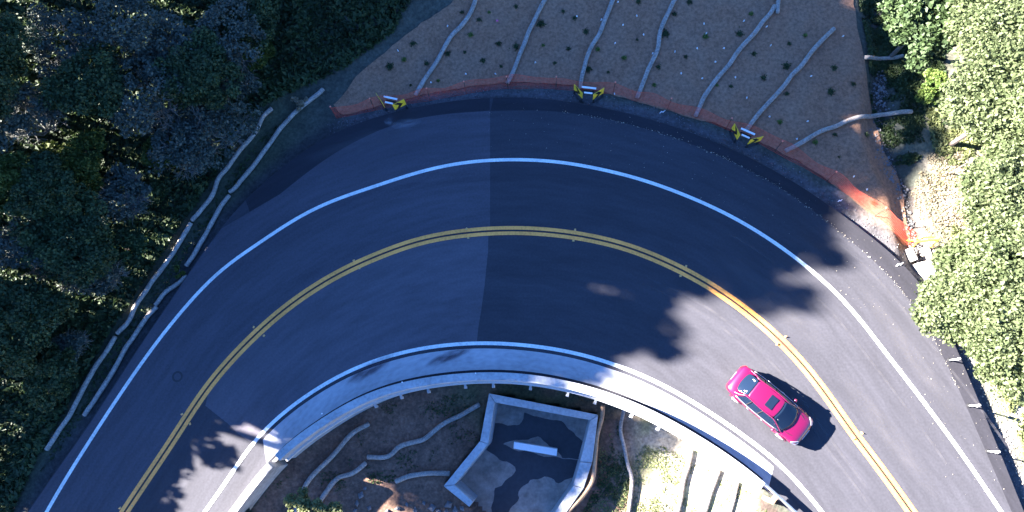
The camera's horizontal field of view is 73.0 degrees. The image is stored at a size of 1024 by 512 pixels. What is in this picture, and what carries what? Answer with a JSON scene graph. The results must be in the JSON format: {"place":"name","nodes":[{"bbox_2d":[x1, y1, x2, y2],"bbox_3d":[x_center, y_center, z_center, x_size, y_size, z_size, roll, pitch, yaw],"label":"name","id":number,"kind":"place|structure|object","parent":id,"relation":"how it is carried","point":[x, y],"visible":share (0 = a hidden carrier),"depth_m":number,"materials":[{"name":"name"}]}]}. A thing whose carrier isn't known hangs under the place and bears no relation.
{"place":"outdoors","nodes":[
{"label":"outdoors","id":0,"kind":"place"},
{"bbox_2d":[265,394,479,511],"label":"grass","id":1,"kind":"structure","parent":0,"point":[405,464],"depth_m":37.05,"materials":[{"name":"plant"}]},
{"bbox_2d":[0,0,1023,511],"bbox_3d":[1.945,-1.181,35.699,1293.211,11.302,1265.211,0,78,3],"label":"ground","id":2,"kind":"structure","parent":0,"point":[308,126],"depth_m":37.19,"materials":[{"name":"soil"}]},
{"bbox_2d":[0,150,36,216],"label":"yellow green bush","id":3,"kind":"object","parent":2,"relation":"on","point":[10,165],"visible":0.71,"depth_m":34.25,"materials":[{"name":"green plant"}]},
{"bbox_2d":[0,10,43,118],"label":"dark tree","id":4,"kind":"object","parent":2,"relation":"on","point":[10,44],"visible":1,"depth_m":33.84,"materials":[{"name":"green plant"}]},
{"bbox_2d":[0,215,50,280],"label":"grey shrub","id":5,"kind":"object","parent":2,"relation":"on","point":[12,255],"visible":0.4,"depth_m":34.73,"materials":[{"name":"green plant"}]},
{"bbox_2d":[0,81,69,153],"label":"grey shrub","id":6,"kind":"object","parent":2,"relation":"on","point":[23,121],"visible":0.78,"depth_m":34.87,"materials":[{"name":"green plant"}]},
{"bbox_2d":[0,271,78,377],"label":"dark tree","id":7,"kind":"object","parent":2,"relation":"on","point":[21,305],"visible":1,"depth_m":33.98,"materials":[{"name":"green plant"}]},
{"bbox_2d":[3,150,77,219],"bbox_3d":[-23.177,-3.192,35.921,3.761,5.005,3.615,0,78,3],"label":"dark tree","id":8,"kind":"object","parent":2,"relation":"on","point":[39,190],"visible":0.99,"depth_m":33.95,"materials":[{"name":"green plant"}]},
{"bbox_2d":[21,342,78,412],"bbox_3d":[-23.998,5.978,36.115,3.433,2.839,3.490,-44,79,-6],"label":"dark tree","id":9,"kind":"object","parent":2,"relation":"on","point":[57,365],"visible":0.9,"depth_m":35.28,"materials":[{"name":"green plant"}]},
{"bbox_2d":[7,182,119,288],"bbox_3d":[-21.992,-0.390,35.985,5.154,4.625,5.580,-42,79,-6],"label":"dark tree","id":10,"kind":"object","parent":2,"relation":"on","point":[92,237],"visible":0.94,"depth_m":34.34,"materials":[{"name":"green plant"}]},
{"bbox_2d":[18,3,119,86],"bbox_3d":[-23.794,-10.691,36.514,5.299,2.986,5.024,18,79,7],"label":"grey shrub","id":11,"kind":"object","parent":2,"relation":"on","point":[40,16],"visible":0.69,"depth_m":35.85,"materials":[{"name":"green plant"}]},
{"bbox_2d":[50,330,91,362],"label":"grey shrub","id":12,"kind":"object","parent":2,"relation":"on","point":[64,340],"visible":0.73,"depth_m":36.14,"materials":[{"name":"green plant"}]},
{"bbox_2d":[40,126,107,193],"bbox_3d":[-23.044,-4.953,37.018,3.372,3.206,3.616,0,78,3],"label":"yellow green bush","id":13,"kind":"object","parent":2,"relation":"on","point":[85,168],"visible":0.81,"depth_m":36.15,"materials":[{"name":"green plant"}]},
{"bbox_2d":[44,336,116,450],"bbox_3d":[-22.925,7.256,36.809,0.381,0.390,6.663,24,80,8],"label":"straw wattle","id":14,"kind":"object","parent":2,"relation":"on","point":[100,359],"visible":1,"depth_m":36.76,"materials":[{"name":"wicker"}]},
{"bbox_2d":[34,39,132,119],"bbox_3d":[-21.640,-8.727,36.650,4.757,5.033,4.402,0,78,3],"label":"dark tree","id":15,"kind":"object","parent":2,"relation":"on","point":[66,91],"visible":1,"depth_m":34.62,"materials":[{"name":"green plant"}]},
{"bbox_2d":[52,245,132,297],"bbox_3d":[-22.096,0.872,36.157,3.639,2.564,3.686,-36,78,-5],"label":"grey shrub","id":16,"kind":"object","parent":2,"relation":"on","point":[105,285],"visible":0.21,"depth_m":35.41,"materials":[{"name":"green plant"}]},
{"bbox_2d":[82,306,157,415],"bbox_3d":[-21.046,5.549,37.076,0.424,0.377,6.685,29,81,9],"label":"straw wattle","id":17,"kind":"object","parent":2,"relation":"on","point":[108,378],"visible":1,"depth_m":37.01,"materials":[{"name":"wicker"}]},
{"bbox_2d":[95,162,152,225],"bbox_3d":[-20.791,-3.229,37.198,3.429,2.223,3.488,0,78,3],"label":"grey shrub","id":18,"kind":"object","parent":2,"relation":"on","point":[115,192],"visible":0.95,"depth_m":36.70,"materials":[{"name":"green plant"}]},
{"bbox_2d":[107,217,147,268],"bbox_3d":[-20.812,-0.577,37.422,2.662,2.321,2.872,0,78,3],"label":"dark tree","id":19,"kind":"object","parent":2,"relation":"on","point":[134,239],"visible":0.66,"depth_m":36.72,"materials":[{"name":"green plant"}]},
{"bbox_2d":[84,0,175,56],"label":"grey shrub","id":20,"kind":"object","parent":2,"relation":"on","point":[107,32],"visible":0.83,"depth_m":35.17,"materials":[{"name":"green plant"}]},
{"bbox_2d":[107,54,186,140],"bbox_3d":[-19.089,-7.852,36.337,4.645,3.753,4.289,18,79,7],"label":"grey shrub","id":21,"kind":"object","parent":2,"relation":"on","point":[141,104],"visible":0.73,"depth_m":35.20,"materials":[{"name":"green plant"}]},
{"bbox_2d":[115,222,192,334],"bbox_3d":[-19.587,1.208,37.970,0.392,0.427,7.122,28,81,9],"label":"straw wattle","id":22,"kind":"object","parent":2,"relation":"on","point":[157,274],"visible":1,"depth_m":37.94,"materials":[{"name":"wicker"}]},
{"bbox_2d":[140,128,188,171],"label":"yellow green bush","id":23,"kind":"object","parent":2,"relation":"on","point":[147,145],"visible":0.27,"depth_m":37.40,"materials":[{"name":"green plant"}]},
{"bbox_2d":[40,115,295,470],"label":"grass","id":24,"kind":"structure","parent":2,"relation":"on","point":[134,320],"depth_m":37.72,"materials":[{"name":"plant"}]},
{"bbox_2d":[130,9,206,82],"bbox_3d":[-17.989,-10.560,36.943,4.976,3.384,3.948,39,82,10],"label":"grey shrub","id":25,"kind":"object","parent":2,"relation":"on","point":[179,30],"visible":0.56,"depth_m":35.96,"materials":[{"name":"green plant"}]},
{"bbox_2d":[154,275,186,305],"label":"straw wattle","id":26,"kind":"object","parent":2,"relation":"on","point":[169,289],"visible":1,"depth_m":37.72,"materials":[{"name":"wicker"}]},
{"bbox_2d":[173,265,185,278],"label":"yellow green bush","id":27,"kind":"object","parent":2,"relation":"on","point":[177,268],"visible":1,"depth_m":37.75,"materials":[{"name":"green plant"}]},
{"bbox_2d":[146,105,223,180],"bbox_3d":[-17.691,-6.146,37.517,3.999,2.610,4.198,0,78,3],"label":"grey shrub","id":28,"kind":"object","parent":2,"relation":"on","point":[163,148],"visible":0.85,"depth_m":36.80,"materials":[{"name":"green plant"}]},
{"bbox_2d":[150,25,245,110],"bbox_3d":[-16.146,-8.794,37.155,4.924,5.015,4.401,-44,79,-6],"label":"dark tree","id":29,"kind":"object","parent":2,"relation":"on","point":[199,71],"visible":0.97,"depth_m":35.49,"materials":[{"name":"green plant"}]},
{"bbox_2d":[0,0,411,511],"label":"ground cover","id":30,"kind":"object","parent":2,"relation":"on","point":[17,466],"visible":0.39,"depth_m":38.43,"materials":[{"name":"plant"}]},
{"bbox_2d":[184,194,230,266],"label":"straw wattle","id":31,"kind":"object","parent":2,"relation":"on","point":[207,231],"visible":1,"depth_m":38.33,"materials":[{"name":"wicker"}]},
{"bbox_2d":[172,96,262,175],"bbox_3d":[-15.927,-6.523,37.448,4.781,3.056,4.742,0,78,3],"label":"grey shrub","id":32,"kind":"object","parent":2,"relation":"on","point":[190,111],"visible":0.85,"depth_m":36.98,"materials":[{"name":"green plant"}]},
{"bbox_2d":[190,0,266,80],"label":"grey shrub","id":33,"kind":"object","parent":2,"relation":"on","point":[210,21],"visible":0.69,"depth_m":36.21,"materials":[{"name":"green plant"}]},
{"bbox_2d":[190,107,272,221],"bbox_3d":[-15.868,-5.250,39.086,0.577,0.662,7.790,31,81,9],"label":"straw wattle","id":34,"kind":"object","parent":2,"relation":"on","point":[200,210],"visible":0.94,"depth_m":39.04,"materials":[{"name":"wicker"}]},
{"bbox_2d":[218,61,261,101],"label":"grey shrub","id":35,"kind":"object","parent":2,"relation":"on","point":[249,77],"visible":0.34,"depth_m":37.74,"materials":[{"name":"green plant"}]},
{"bbox_2d":[213,0,279,51],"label":"dark tree","id":36,"kind":"object","parent":2,"relation":"on","point":[267,20],"visible":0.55,"depth_m":37.16,"materials":[{"name":"green plant"}]},
{"bbox_2d":[232,37,275,71],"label":"yellow green bush","id":37,"kind":"object","parent":2,"relation":"on","point":[269,51],"visible":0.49,"depth_m":38.11,"materials":[{"name":"green plant"}]},
{"bbox_2d":[228,88,324,193],"bbox_3d":[-13.479,-6.676,39.322,0.638,0.481,7.956,38,82,10],"label":"straw wattle","id":38,"kind":"object","parent":2,"relation":"on","point":[250,169],"visible":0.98,"depth_m":39.28,"materials":[{"name":"wicker"}]},
{"bbox_2d":[290,96,307,111],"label":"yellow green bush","id":39,"kind":"object","parent":2,"relation":"on","point":[300,103],"visible":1,"depth_m":39.41,"materials":[{"name":"green plant"}]},
{"bbox_2d":[283,486,342,511],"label":"pale bush","id":40,"kind":"object","parent":2,"relation":"on","point":[302,502],"visible":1,"depth_m":32.69,"materials":[{"name":"green plant"}]},
{"bbox_2d":[293,422,369,511],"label":"straw wattle","id":41,"kind":"object","parent":2,"relation":"on","point":[327,460],"visible":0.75,"depth_m":36.86,"materials":[{"name":"wicker"}]},
{"bbox_2d":[319,461,366,503],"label":"straw wattle","id":42,"kind":"object","parent":2,"relation":"on","point":[336,479],"visible":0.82,"depth_m":36.66,"materials":[{"name":"wicker"}]},
{"bbox_2d":[376,94,407,111],"bbox_3d":[-6.836,-8.560,39.019,1.744,1.110,0.576,14,79,6],"label":"barricade","id":43,"kind":"object","parent":2,"relation":"on","point":[398,105],"visible":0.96,"depth_m":38.75,"materials":[{"name":"black paint"}]},
{"bbox_2d":[395,471,449,483],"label":"straw wattle","id":44,"kind":"object","parent":2,"relation":"on","point":[420,474],"visible":1,"depth_m":36.66,"materials":[{"name":"wicker"}]},
{"bbox_2d":[367,403,480,459],"bbox_3d":[-4.660,9.554,37.046,6.670,0.459,0.664,-25,77,-2],"label":"straw wattle","id":45,"kind":"object","parent":2,"relation":"on","point":[398,447],"visible":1,"depth_m":36.94,"materials":[{"name":"wicker"}]},
{"bbox_2d":[427,503,435,511],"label":"rock","id":46,"kind":"object","parent":2,"relation":"on","point":[431,507],"visible":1,"depth_m":36.39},
{"bbox_2d":[229,372,764,511],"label":"concrete parapet","id":47,"kind":"structure","parent":2,"relation":"on","point":[264,478],"depth_m":34.82,"materials":[{"name":"white concrete"}]},
{"bbox_2d":[444,394,597,511],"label":"drainage basin","id":48,"kind":"object","parent":2,"relation":"on","point":[526,456],"visible":1,"depth_m":37.96,"materials":[{"name":"concrete"}]},
{"bbox_2d":[567,405,604,511],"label":"erosion roll","id":49,"kind":"object","parent":2,"relation":"on","point":[578,500],"visible":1,"depth_m":35.62,"materials":[{"name":"wicker"}]},
{"bbox_2d":[573,84,603,103],"bbox_3d":[4.234,-8.990,38.477,1.744,1.110,0.576,8,78,5],"label":"barricade","id":50,"kind":"object","parent":2,"relation":"on","point":[580,93],"visible":1,"depth_m":38.33,"materials":[{"name":"black paint"}]},
{"bbox_2d":[334,0,909,245],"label":"erosion blanket","id":51,"kind":"object","parent":2,"relation":"on","point":[818,107],"visible":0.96,"depth_m":38.97,"materials":[{"name":"fabric"}]},
{"bbox_2d":[414,0,477,95],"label":"straw wattle","id":52,"kind":"object","parent":51,"relation":"on","point":[457,29],"visible":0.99,"depth_m":39.58,"materials":[{"name":"wicker"}]},
{"bbox_2d":[506,0,546,83],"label":"straw wattle","id":53,"kind":"object","parent":51,"relation":"on","point":[527,34],"visible":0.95,"depth_m":39.46,"materials":[{"name":"wicker"}]},
{"bbox_2d":[536,20,546,27],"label":"seedling","id":54,"kind":"object","parent":51,"relation":"on","point":[540,23],"visible":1,"depth_m":39.58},
{"bbox_2d":[578,0,614,88],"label":"straw wattle","id":55,"kind":"object","parent":51,"relation":"on","point":[598,35],"visible":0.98,"depth_m":39.16,"materials":[{"name":"wicker"}]},
{"bbox_2d":[635,0,676,98],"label":"straw wattle","id":56,"kind":"object","parent":51,"relation":"on","point":[658,44],"visible":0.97,"depth_m":38.90,"materials":[{"name":"wicker"}]},
{"bbox_2d":[662,28,669,37],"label":"seedling","id":57,"kind":"object","parent":51,"relation":"on","point":[666,34],"visible":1,"depth_m":39.06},
{"bbox_2d":[694,4,776,116],"bbox_3d":[12.376,-10.993,38.569,0.507,0.787,7.956,36,82,10],"label":"straw wattle","id":58,"kind":"object","parent":51,"relation":"on","point":[749,38],"visible":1,"depth_m":38.49,"materials":[{"name":"wicker"}]},
{"bbox_2d":[776,0,779,13],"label":"straw wattle","id":59,"kind":"object","parent":51,"relation":"on","point":[778,7],"visible":1,"depth_m":38.83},
{"bbox_2d":[827,87,835,95],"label":"seedling","id":60,"kind":"object","parent":51,"relation":"on","point":[831,91],"visible":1,"depth_m":38.08,"materials":[{"name":"green plant"}]},
{"bbox_2d":[329,74,922,246],"bbox_3d":[6.181,-6.697,38.147,32.531,1.825,5.164,13,79,6],"label":"safety fence","id":61,"kind":"object","parent":2,"relation":"on","point":[556,78],"visible":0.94,"depth_m":38.23,"materials":[{"name":"orange"}]},
{"bbox_2d":[619,410,633,511],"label":"straw wattle","id":62,"kind":"object","parent":2,"relation":"on","point":[626,461],"visible":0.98,"depth_m":36.12,"materials":[{"name":"wicker"}]},
{"bbox_2d":[378,97,898,260],"bbox_3d":[-8.226,31.279,30.701,97.337,0.457,82.744,0,78,3],"label":"road edge","id":63,"kind":"object","parent":2,"relation":"on","point":[654,120],"visible":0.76,"depth_m":38.32,"materials":[{"name":"concrete"}]},
{"bbox_2d":[583,419,766,511],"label":"grass","id":64,"kind":"structure","parent":2,"relation":"on","point":[668,477],"depth_m":36.09,"materials":[{"name":"plant"}]},
{"bbox_2d":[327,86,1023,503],"bbox_3d":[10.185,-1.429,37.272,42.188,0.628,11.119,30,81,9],"label":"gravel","id":65,"kind":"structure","parent":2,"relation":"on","point":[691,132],"depth_m":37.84,"materials":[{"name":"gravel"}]},
{"bbox_2d":[675,449,693,511],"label":"straw wattle","id":66,"kind":"object","parent":2,"relation":"on","point":[684,478],"visible":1,"depth_m":35.75,"materials":[{"name":"wicker"}]},
{"bbox_2d":[702,469,720,511],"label":"straw wattle","id":67,"kind":"object","parent":2,"relation":"on","point":[711,490],"visible":1,"depth_m":35.14,"materials":[{"name":"wicker"}]},
{"bbox_2d":[728,481,738,511],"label":"straw wattle","id":68,"kind":"object","parent":2,"relation":"on","point":[734,496],"visible":1,"depth_m":34.64,"materials":[{"name":"wicker"}]},
{"bbox_2d":[729,123,763,147],"bbox_3d":[12.573,-6.410,37.422,1.744,1.110,0.576,27,80,9],"label":"barricade","id":69,"kind":"object","parent":2,"relation":"on","point":[734,129],"visible":1,"depth_m":37.28,"materials":[{"name":"black paint"}]},
{"bbox_2d":[761,483,796,511],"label":"guardrail","id":70,"kind":"object","parent":2,"relation":"on","point":[774,498],"visible":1,"depth_m":32.98,"materials":[{"name":"metal"}]},
{"bbox_2d":[744,27,835,132],"bbox_3d":[15.344,-9.808,38.245,0.346,0.572,7.989,41,83,11],"label":"straw wattle","id":71,"kind":"object","parent":2,"relation":"on","point":[772,98],"visible":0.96,"depth_m":38.14,"materials":[{"name":"wicker"}]},
{"bbox_2d":[784,109,912,152],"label":"straw wattle","id":72,"kind":"object","parent":2,"relation":"on","point":[845,121],"visible":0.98,"depth_m":37.58,"materials":[{"name":"wicker"}]},
{"bbox_2d":[864,54,903,60],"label":"straw wattle","id":73,"kind":"object","parent":2,"relation":"on","point":[871,57],"visible":1,"depth_m":38.73,"materials":[{"name":"wicker"}]},
{"bbox_2d":[870,55,923,262],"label":"creek stones","id":74,"kind":"object","parent":2,"relation":"on","point":[881,89],"visible":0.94,"depth_m":37.64,"materials":[{"name":"stone"}]},
{"bbox_2d":[859,0,946,165],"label":"grass","id":75,"kind":"structure","parent":2,"relation":"on","point":[879,38],"depth_m":38.23,"materials":[{"name":"plant"}]},
{"bbox_2d":[877,0,959,72],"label":"dark tree","id":76,"kind":"object","parent":2,"relation":"on","point":[905,28],"visible":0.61,"depth_m":34.14,"materials":[{"name":"green plant"}]},
{"bbox_2d":[905,245,935,279],"bbox_3d":[21.558,0.490,36.313,1.014,0.980,2.102,-19,77,-1],"label":"culvert headwall","id":77,"kind":"object","parent":2,"relation":"on","point":[924,268],"visible":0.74,"depth_m":35.95,"materials":[{"name":"concrete"}]},
{"bbox_2d":[908,233,940,248],"bbox_3d":[21.435,-0.709,35.995,1.136,1.251,0.670,-4,77,2],"label":"barrier board","id":78,"kind":"object","parent":2,"relation":"on","point":[932,238],"visible":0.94,"depth_m":35.53,"materials":[{"name":"yellow plastic"}]},
{"bbox_2d":[914,83,940,104],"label":"green shrub","id":79,"kind":"object","parent":2,"relation":"on","point":[927,94],"visible":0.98,"depth_m":37.28,"materials":[{"name":"green plant"}]},
{"bbox_2d":[922,67,948,89],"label":"green shrub","id":80,"kind":"object","parent":2,"relation":"on","point":[937,76],"visible":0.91,"depth_m":37.19,"materials":[{"name":"green plant"}]},
{"bbox_2d":[909,234,989,347],"bbox_3d":[21.390,1.785,33.214,6.048,5.598,5.386,0,78,3],"label":"oak tree","id":81,"kind":"object","parent":2,"relation":"on","point":[936,291],"visible":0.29,"depth_m":31.47,"materials":[{"name":"green plant"}]},
{"bbox_2d":[916,84,1022,436],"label":"grass","id":82,"kind":"structure","parent":2,"relation":"on","point":[964,142],"depth_m":36.92,"materials":[{"name":"plant"}]},
{"bbox_2d":[935,69,1023,154],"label":"oak tree","id":83,"kind":"object","parent":2,"relation":"on","point":[980,117],"visible":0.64,"depth_m":31.89,"materials":[{"name":"green plant"}]},
{"bbox_2d":[948,139,1010,173],"bbox_3d":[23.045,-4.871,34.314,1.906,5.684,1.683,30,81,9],"label":"straw wattle","id":84,"kind":"object","parent":2,"relation":"on","point":[987,142],"visible":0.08,"depth_m":34.84,"materials":[{"name":"beige plant"}]},
{"bbox_2d":[941,0,1023,92],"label":"oak tree","id":85,"kind":"object","parent":2,"relation":"on","point":[982,29],"visible":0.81,"depth_m":31.76,"materials":[{"name":"green plant"}]},
{"bbox_2d":[942,279,1023,404],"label":"oak tree","id":86,"kind":"object","parent":2,"relation":"on","point":[992,344],"visible":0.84,"depth_m":29.96,"materials":[{"name":"green plant"}]},
{"bbox_2d":[952,172,1023,305],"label":"oak tree","id":87,"kind":"object","parent":2,"relation":"on","point":[996,243],"visible":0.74,"depth_m":30.19,"materials":[{"name":"green plant"}]},
{"bbox_2d":[952,128,1023,230],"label":"oak tree","id":88,"kind":"object","parent":2,"relation":"on","point":[1006,158],"visible":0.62,"depth_m":30.90,"materials":[{"name":"green plant"}]},
{"bbox_2d":[961,352,1023,498],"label":"gravel","id":89,"kind":"structure","parent":2,"relation":"on","point":[1014,457],"depth_m":34.11,"materials":[{"name":"gravel"}]},
{"bbox_2d":[987,257,1023,336],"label":"oak tree","id":90,"kind":"object","parent":2,"relation":"on","point":[1011,292],"visible":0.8,"depth_m":29.52,"materials":[{"name":"green plant"}]},
{"bbox_2d":[993,18,1023,141],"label":"oak tree","id":91,"kind":"object","parent":2,"relation":"on","point":[1013,92],"visible":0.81,"depth_m":30.94,"materials":[{"name":"green plant"}]},
{"bbox_2d":[1001,370,1023,453],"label":"grass","id":92,"kind":"structure","parent":2,"relation":"on","point":[1021,438],"depth_m":34.02,"materials":[{"name":"plant"}]},
{"bbox_2d":[1004,146,1023,223],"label":"oak tree","id":93,"kind":"object","parent":2,"relation":"on","point":[1017,201],"visible":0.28,"depth_m":30.30,"materials":[{"name":"green plant"}]},
{"bbox_2d":[263,348,773,490],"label":"pavement","id":94,"kind":"structure","parent":0,"point":[280,435],"depth_m":35.61,"materials":[{"name":"concrete"}]},
{"bbox_2d":[354,362,382,377],"bbox_3d":[-7.412,5.923,36.022,3.000,0.001,0.700,-31,78,-4],"label":"road stain","id":95,"kind":"object","parent":94,"relation":"on","point":[375,368],"visible":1,"depth_m":36.01,"materials":[{"name":"grey"}]},
{"bbox_2d":[435,351,462,360],"bbox_3d":[-3.255,5.201,35.945,2.800,0.001,0.560,-21,77,-2],"label":"road stain","id":96,"kind":"object","parent":94,"relation":"on","point":[449,357],"visible":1,"depth_m":35.94,"materials":[{"name":"grey"}]},
{"bbox_2d":[28,97,1022,511],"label":"road","id":97,"kind":"structure","parent":0,"point":[684,335],"depth_m":35.77,"materials":[{"name":"asphalt"}]},
{"bbox_2d":[29,111,489,511],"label":"road patch","id":98,"kind":"object","parent":97,"relation":"on","point":[210,330],"visible":1,"depth_m":37.55,"materials":[{"name":"asphalt"}]},
{"bbox_2d":[172,371,182,381],"bbox_3d":[-17.668,6.369,36.531,0.580,0.006,0.580,0,78,3],"label":"manhole cover","id":99,"kind":"object","parent":98,"relation":"on","point":[177,376],"visible":1,"depth_m":36.53,"materials":[{"name":"metal"}]},
{"bbox_2d":[205,232,487,442],"bbox_3d":[-8.318,3.940,36.535,17.226,0.001,6.531,-24,77,-2],"label":"road patch","id":100,"kind":"object","parent":97,"relation":"on","point":[423,295],"visible":1,"depth_m":36.54,"materials":[{"name":"asphalt"}]},
{"bbox_2d":[246,98,489,210],"bbox_3d":[-8.215,-6.365,38.817,14.773,0.001,2.587,-25,77,-2],"label":"road shoulder","id":101,"kind":"object","parent":97,"relation":"on","point":[282,179],"visible":1,"depth_m":38.91},
{"bbox_2d":[203,341,823,511],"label":"road marking","id":102,"kind":"object","parent":97,"relation":"on","point":[637,373],"visible":1,"depth_m":35.53,"materials":[{"name":"white paint"}]},
{"bbox_2d":[266,370,762,479],"bbox_3d":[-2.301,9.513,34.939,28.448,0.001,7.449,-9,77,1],"label":"guardrail","id":103,"kind":"object","parent":97,"relation":"on","point":[589,385],"visible":0.6,"depth_m":35.38,"materials":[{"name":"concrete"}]},
{"bbox_2d":[119,226,916,511],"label":"road marking","id":104,"kind":"object","parent":97,"relation":"on","point":[686,269],"visible":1,"depth_m":36.33,"materials":[{"name":"yellow paint"}]},
{"bbox_2d":[45,158,1002,511],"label":"road marking","id":105,"kind":"object","parent":97,"relation":"on","point":[879,344],"visible":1,"depth_m":36.82,"materials":[{"name":"white paint"}]},
{"bbox_2d":[490,97,1023,511],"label":"road shoulder","id":106,"kind":"object","parent":97,"relation":"on","point":[903,278],"visible":0.88,"depth_m":36.37},
{"bbox_2d":[565,111,955,384],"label":"gravel","id":107,"kind":"structure","parent":97,"relation":"on","point":[779,188],"depth_m":37.06,"materials":[{"name":"gravel"}]},
{"bbox_2d":[726,366,812,444],"bbox_3d":[12.628,7.285,33.854,4.361,1.408,2.001,40,83,11],"label":"car","id":108,"kind":"object","parent":97,"relation":"on","point":[780,414],"visible":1,"depth_m":33.44,"materials":[{"name":"paint"}]},
{"bbox_2d":[910,127,964,249],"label":"gravel","id":109,"kind":"structure","parent":0,"point":[944,211],"depth_m":36.70,"materials":[{"name":"gravel"}]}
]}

